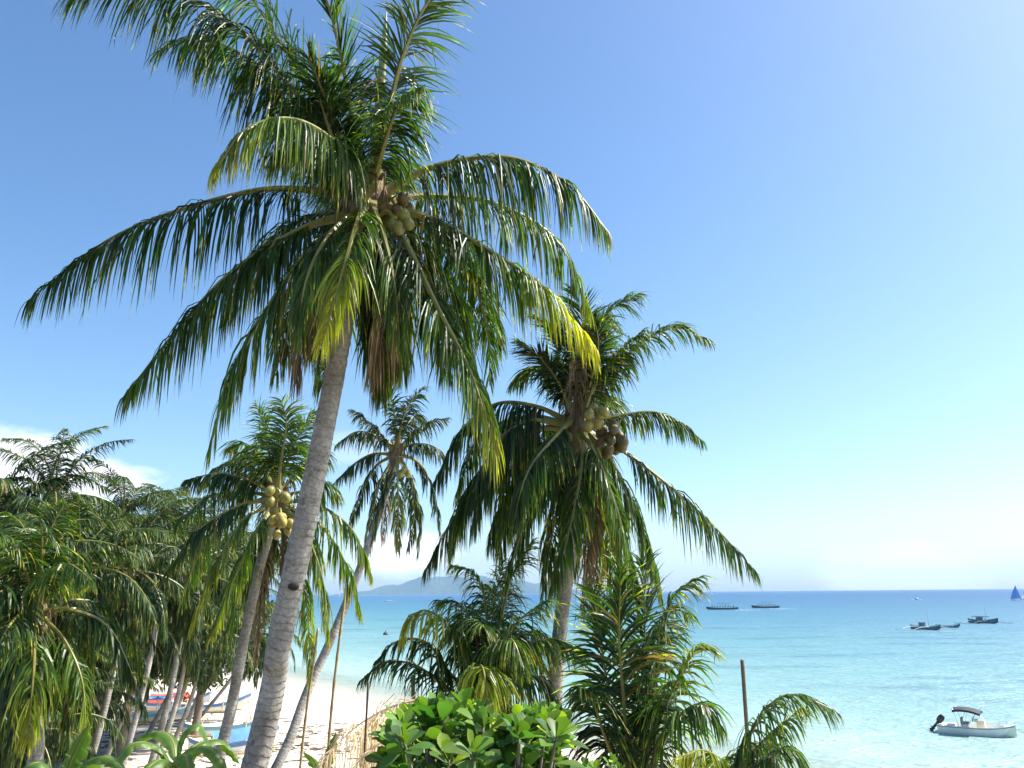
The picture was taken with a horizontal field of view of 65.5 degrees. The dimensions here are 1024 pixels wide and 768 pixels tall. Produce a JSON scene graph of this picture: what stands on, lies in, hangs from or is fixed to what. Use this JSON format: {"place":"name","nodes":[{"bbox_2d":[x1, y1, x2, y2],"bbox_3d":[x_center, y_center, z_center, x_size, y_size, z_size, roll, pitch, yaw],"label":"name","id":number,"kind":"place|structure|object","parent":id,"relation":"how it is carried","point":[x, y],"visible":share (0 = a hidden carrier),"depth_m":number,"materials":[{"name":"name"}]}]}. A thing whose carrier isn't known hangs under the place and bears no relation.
{"place":"outdoors","nodes":[
{"label":"outdoors","id":0,"kind":"place"},
{"bbox_2d":[54,666,730,767],"bbox_3d":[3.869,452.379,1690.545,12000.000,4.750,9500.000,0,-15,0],"label":"ground","id":1,"kind":"structure","parent":0,"point":[349,707],"depth_m":58.21,"materials":[{"name":"beige sand"}]},
{"bbox_2d":[0,439,117,604],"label":"coconut palm","id":2,"kind":"object","parent":1,"relation":"on","point":[7,500],"visible":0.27,"depth_m":24.43,"materials":[{"name":"green plant"}]},
{"bbox_2d":[0,616,122,767],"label":"coconut palm","id":3,"kind":"object","parent":1,"relation":"on","point":[8,758],"visible":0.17,"depth_m":18.48,"materials":[{"name":"green plant"}]},
{"bbox_2d":[0,426,135,568],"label":"coconut palm","id":4,"kind":"object","parent":1,"relation":"on","point":[56,496],"visible":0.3,"depth_m":26.05,"materials":[{"name":"green plant"}]},
{"bbox_2d":[14,672,124,767],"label":"coconut palm","id":5,"kind":"object","parent":1,"relation":"on","point":[90,751],"visible":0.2,"depth_m":21.18,"materials":[{"name":"green plant"}]},
{"bbox_2d":[0,499,148,764],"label":"coconut palm","id":6,"kind":"object","parent":1,"relation":"on","point":[38,664],"visible":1,"depth_m":14.42,"materials":[{"name":"green plant"}]},
{"bbox_2d":[0,503,148,651],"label":"coconut palm","id":7,"kind":"object","parent":1,"relation":"on","point":[97,581],"visible":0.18,"depth_m":22.99,"materials":[{"name":"green plant"}]},
{"bbox_2d":[24,724,124,767],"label":"banana plant","id":8,"kind":"object","parent":1,"relation":"on","point":[77,753],"visible":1,"depth_m":10.94,"materials":[{"name":"green plant"}]},
{"bbox_2d":[1,589,165,713],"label":"coconut palm","id":9,"kind":"object","parent":1,"relation":"on","point":[111,667],"visible":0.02,"depth_m":26.28,"materials":[{"name":"green plant"}]},
{"bbox_2d":[0,491,189,727],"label":"coconut palm","id":10,"kind":"object","parent":1,"relation":"on","point":[117,586],"visible":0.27,"depth_m":23.88,"materials":[{"name":"green plant"}]},
{"bbox_2d":[47,649,164,765],"bbox_3d":[-14.829,12.149,26.873,5.372,6.721,5.868,-9,-17,29],"label":"coconut palm","id":11,"kind":"object","parent":1,"relation":"on","point":[108,732],"visible":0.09,"depth_m":27.25,"materials":[{"name":"green plant"}]},
{"bbox_2d":[58,638,159,767],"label":"coconut palm","id":12,"kind":"object","parent":1,"relation":"on","point":[113,713],"visible":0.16,"depth_m":35.87,"materials":[{"name":"green plant"}]},
{"bbox_2d":[67,456,189,566],"bbox_3d":[-16.177,9.893,31.960,5.921,13.662,6.360,0,-15,0],"label":"coconut palm","id":13,"kind":"object","parent":1,"relation":"on","point":[149,497],"visible":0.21,"depth_m":32.94,"materials":[{"name":"green plant"}]},
{"bbox_2d":[90,553,193,727],"bbox_3d":[-14.403,10.927,28.332,5.808,9.808,6.564,0,-15,0],"label":"coconut palm","id":14,"kind":"object","parent":1,"relation":"on","point":[149,643],"visible":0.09,"depth_m":28.85,"materials":[{"name":"green plant"}]},
{"bbox_2d":[61,493,224,760],"bbox_3d":[-13.386,9.532,27.165,6.603,11.888,6.214,0,-15,0],"label":"coconut palm","id":15,"kind":"object","parent":1,"relation":"on","point":[146,582],"visible":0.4,"depth_m":27.45,"materials":[{"name":"green plant"}]},
{"bbox_2d":[104,614,208,767],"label":"coconut palm","id":16,"kind":"object","parent":1,"relation":"on","point":[159,647],"visible":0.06,"depth_m":39.30,"materials":[{"name":"green plant"}]},
{"bbox_2d":[110,695,203,722],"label":"outrigger boat","id":17,"kind":"object","parent":1,"relation":"on","point":[178,715],"visible":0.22,"depth_m":53.30,"materials":[{"name":"white paint"}]},
{"bbox_2d":[134,691,210,710],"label":"outrigger boat","id":18,"kind":"object","parent":1,"relation":"on","point":[151,705],"visible":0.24,"depth_m":58.74,"materials":[{"name":"white paint"}]},
{"bbox_2d":[115,483,235,767],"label":"coconut palm","id":19,"kind":"object","parent":1,"relation":"on","point":[135,718],"visible":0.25,"depth_m":34.94,"materials":[{"name":"green plant"}]},
{"bbox_2d":[113,530,240,757],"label":"palm tree","id":20,"kind":"object","parent":1,"relation":"on","point":[120,744],"visible":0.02,"depth_m":41.65,"materials":[{"name":"green plant"}]},
{"bbox_2d":[117,723,239,767],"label":"banana plant","id":21,"kind":"object","parent":1,"relation":"on","point":[170,743],"visible":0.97,"depth_m":12.17,"materials":[{"name":"green plant"}]},
{"bbox_2d":[135,515,248,732],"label":"coconut palm","id":22,"kind":"object","parent":1,"relation":"on","point":[151,684],"visible":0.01,"depth_m":48.38,"materials":[{"name":"green plant"}]},
{"bbox_2d":[116,505,278,763],"bbox_3d":[-12.479,10.464,30.092,7.106,11.637,6.211,0,-15,0],"label":"coconut palm","id":23,"kind":"object","parent":1,"relation":"on","point":[181,627],"visible":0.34,"depth_m":30.12,"materials":[{"name":"green plant"}]},
{"bbox_2d":[129,567,266,758],"bbox_3d":[-15.217,13.348,37.538,6.856,9.990,6.750,7,-17,-27],"label":"coconut palm","id":24,"kind":"object","parent":1,"relation":"on","point":[191,655],"visible":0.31,"depth_m":37.04,"materials":[{"name":"green plant"}]},
{"bbox_2d":[170,692,251,712],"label":"outrigger boat","id":25,"kind":"object","parent":1,"relation":"on","point":[244,700],"visible":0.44,"depth_m":58.28,"materials":[{"name":"white paint"}]},
{"bbox_2d":[148,543,275,734],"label":"palm tree","id":26,"kind":"object","parent":1,"relation":"on","point":[197,715],"visible":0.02,"depth_m":47.67,"materials":[{"name":"green plant"}]},
{"bbox_2d":[146,588,277,732],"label":"coconut palm","id":27,"kind":"object","parent":1,"relation":"on","point":[154,721],"visible":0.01,"depth_m":47.20,"materials":[{"name":"green plant"}]},
{"bbox_2d":[178,715,252,737],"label":"outrigger boat","id":28,"kind":"object","parent":1,"relation":"on","point":[208,728],"visible":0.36,"depth_m":47.92,"materials":[{"name":"white paint"}]},
{"bbox_2d":[160,529,280,730],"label":"coconut palm","id":29,"kind":"object","parent":1,"relation":"on","point":[187,683],"visible":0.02,"depth_m":45.76,"materials":[{"name":"green plant"}]},
{"bbox_2d":[174,599,274,739],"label":"coconut palm","id":30,"kind":"object","parent":1,"relation":"on","point":[212,677],"visible":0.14,"depth_m":44.98,"materials":[{"name":"green plant"}]},
{"bbox_2d":[186,523,279,721],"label":"coconut palm","id":31,"kind":"object","parent":1,"relation":"on","point":[190,715],"visible":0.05,"depth_m":50.88,"materials":[{"name":"green plant"}]},
{"bbox_2d":[188,725,278,756],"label":"outrigger boat","id":32,"kind":"object","parent":1,"relation":"on","point":[238,740],"visible":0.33,"depth_m":42.40,"materials":[{"name":"white paint"}]},
{"bbox_2d":[97,718,371,767],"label":"beach litter","id":33,"kind":"object","parent":1,"relation":"on","point":[281,743],"visible":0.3,"depth_m":45.89,"materials":[{"name":"brown plant"}]},
{"bbox_2d":[201,601,314,718],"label":"coconut palm","id":34,"kind":"object","parent":1,"relation":"on","point":[247,673],"visible":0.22,"depth_m":53.53,"materials":[{"name":"green plant"}]},
{"bbox_2d":[161,392,372,767],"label":"coconut palm","id":35,"kind":"object","parent":1,"relation":"on","point":[268,474],"visible":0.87,"depth_m":16.80,"materials":[{"name":"green plant"}]},
{"bbox_2d":[299,628,318,767],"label":"bamboo pole","id":36,"kind":"object","parent":1,"relation":"on","point":[307,705],"visible":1,"depth_m":17.18,"materials":[{"name":"brown wood"}]},
{"bbox_2d":[14,0,613,767],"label":"coconut palm","id":37,"kind":"object","parent":1,"relation":"on","point":[358,264],"visible":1,"depth_m":8.64,"materials":[{"name":"green plant"}]},
{"bbox_2d":[304,733,336,767],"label":"banana plant","id":38,"kind":"object","parent":1,"relation":"on","point":[312,760],"visible":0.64,"depth_m":9.34,"materials":[{"name":"green plant"}]},
{"bbox_2d":[327,592,345,746],"bbox_3d":[-4.255,9.018,18.292,0.167,8.388,1.012,10,-18,-35],"label":"bamboo pole","id":39,"kind":"object","parent":1,"relation":"on","point":[335,673],"visible":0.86,"depth_m":18.62,"materials":[{"name":"brown wood"}]},
{"bbox_2d":[271,386,450,767],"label":"coconut palm","id":40,"kind":"object","parent":1,"relation":"on","point":[395,454],"visible":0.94,"depth_m":23.66,"materials":[{"name":"green plant"}]},
{"bbox_2d":[362,682,368,767],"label":"wooden stick","id":41,"kind":"object","parent":1,"relation":"on","point":[366,717],"visible":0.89,"depth_m":8.49,"materials":[{"name":"brown wood"}]},
{"bbox_2d":[411,678,415,744],"bbox_3d":[-1.238,7.731,11.011,0.090,7.097,1.929,-2,-15,7],"label":"wooden post","id":42,"kind":"object","parent":1,"relation":"on","point":[412,695],"visible":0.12,"depth_m":10.98,"materials":[{"name":"brown wood"}]},
{"bbox_2d":[313,537,592,767],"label":"coconut palm","id":43,"kind":"object","parent":1,"relation":"on","point":[497,663],"visible":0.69,"depth_m":11.23,"materials":[{"name":"green plant"}]},
{"bbox_2d":[364,686,588,767],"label":"leafy bush","id":44,"kind":"object","parent":1,"relation":"on","point":[536,735],"visible":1,"depth_m":5.56,"materials":[{"name":"green plant"}]},
{"bbox_2d":[421,276,763,704],"bbox_3d":[1.218,4.945,12.858,4.820,13.348,4.506,11,-18,-37],"label":"coconut palm","id":45,"kind":"object","parent":1,"relation":"on","point":[575,483],"visible":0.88,"depth_m":13.12,"materials":[{"name":"green plant"}]},
{"bbox_2d":[581,752,674,767],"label":"leafy bush","id":46,"kind":"object","parent":1,"relation":"on","point":[586,763],"visible":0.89,"depth_m":6.53,"materials":[{"name":"green plant"}]},
{"bbox_2d":[547,547,735,767],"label":"coconut palm","id":47,"kind":"object","parent":1,"relation":"on","point":[646,717],"visible":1,"depth_m":9.69,"materials":[{"name":"green plant"}]},
{"bbox_2d":[740,659,748,737],"bbox_3d":[4.051,8.236,12.999,0.100,7.234,2.007,-5,-15,15],"label":"wooden pole","id":48,"kind":"object","parent":1,"relation":"on","point":[745,707],"visible":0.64,"depth_m":12.97,"materials":[{"name":"brown wood"}]},
{"bbox_2d":[670,693,844,767],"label":"coconut palm","id":49,"kind":"object","parent":1,"relation":"on","point":[764,753],"visible":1,"depth_m":8.46,"materials":[{"name":"green plant"}]},
{"bbox_2d":[335,575,579,594],"bbox_3d":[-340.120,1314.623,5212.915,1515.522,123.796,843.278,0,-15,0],"label":"island hills","id":50,"kind":"structure","parent":0,"point":[442,585],"depth_m":4939.69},
{"bbox_2d":[0,0,1023,594],"label":"sky","id":51,"kind":"structure","parent":0,"point":[831,192],"materials":[{"name":"blue"}]},
{"bbox_2d":[262,589,1023,767],"bbox_3d":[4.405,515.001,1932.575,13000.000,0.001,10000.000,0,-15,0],"label":"sea water","id":52,"kind":"structure","parent":0,"point":[873,676],"depth_m":109.45,"materials":[{"name":"blue liquid"}]},
{"bbox_2d":[706,603,737,609],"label":"passenger boat","id":53,"kind":"object","parent":52,"relation":"on","point":[713,608],"visible":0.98,"depth_m":404.51,"materials":[{"name":"white paint"}]},
{"bbox_2d":[751,602,779,607],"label":"passenger boat","id":54,"kind":"object","parent":52,"relation":"on","point":[761,606],"visible":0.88,"depth_m":432.03,"materials":[{"name":"white paint"}]},
{"bbox_2d":[897,616,954,630],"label":"outrigger boat","id":55,"kind":"object","parent":52,"relation":"on","point":[922,626],"visible":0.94,"depth_m":190.19,"materials":[{"name":"wood"}]},
{"bbox_2d":[935,623,959,627],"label":"outrigger boat","id":56,"kind":"object","parent":52,"relation":"on","point":[952,626],"visible":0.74,"depth_m":198.50,"materials":[{"name":"wood"}]},
{"bbox_2d":[928,706,1022,736],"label":"motorboat","id":57,"kind":"object","parent":52,"relation":"on","point":[979,728],"visible":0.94,"depth_m":53.34,"materials":[{"name":"grey plastic"}]},
{"bbox_2d":[954,607,1002,623],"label":"outrigger boat","id":58,"kind":"object","parent":52,"relation":"on","point":[978,619],"visible":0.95,"depth_m":222.33,"materials":[{"name":"wood"}]},
{"bbox_2d":[1010,585,1021,599],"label":"sailing outrigger","id":59,"kind":"object","parent":52,"relation":"on","point":[1014,594],"visible":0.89,"depth_m":620.34,"materials":[{"name":"blue fabric"}]}
]}

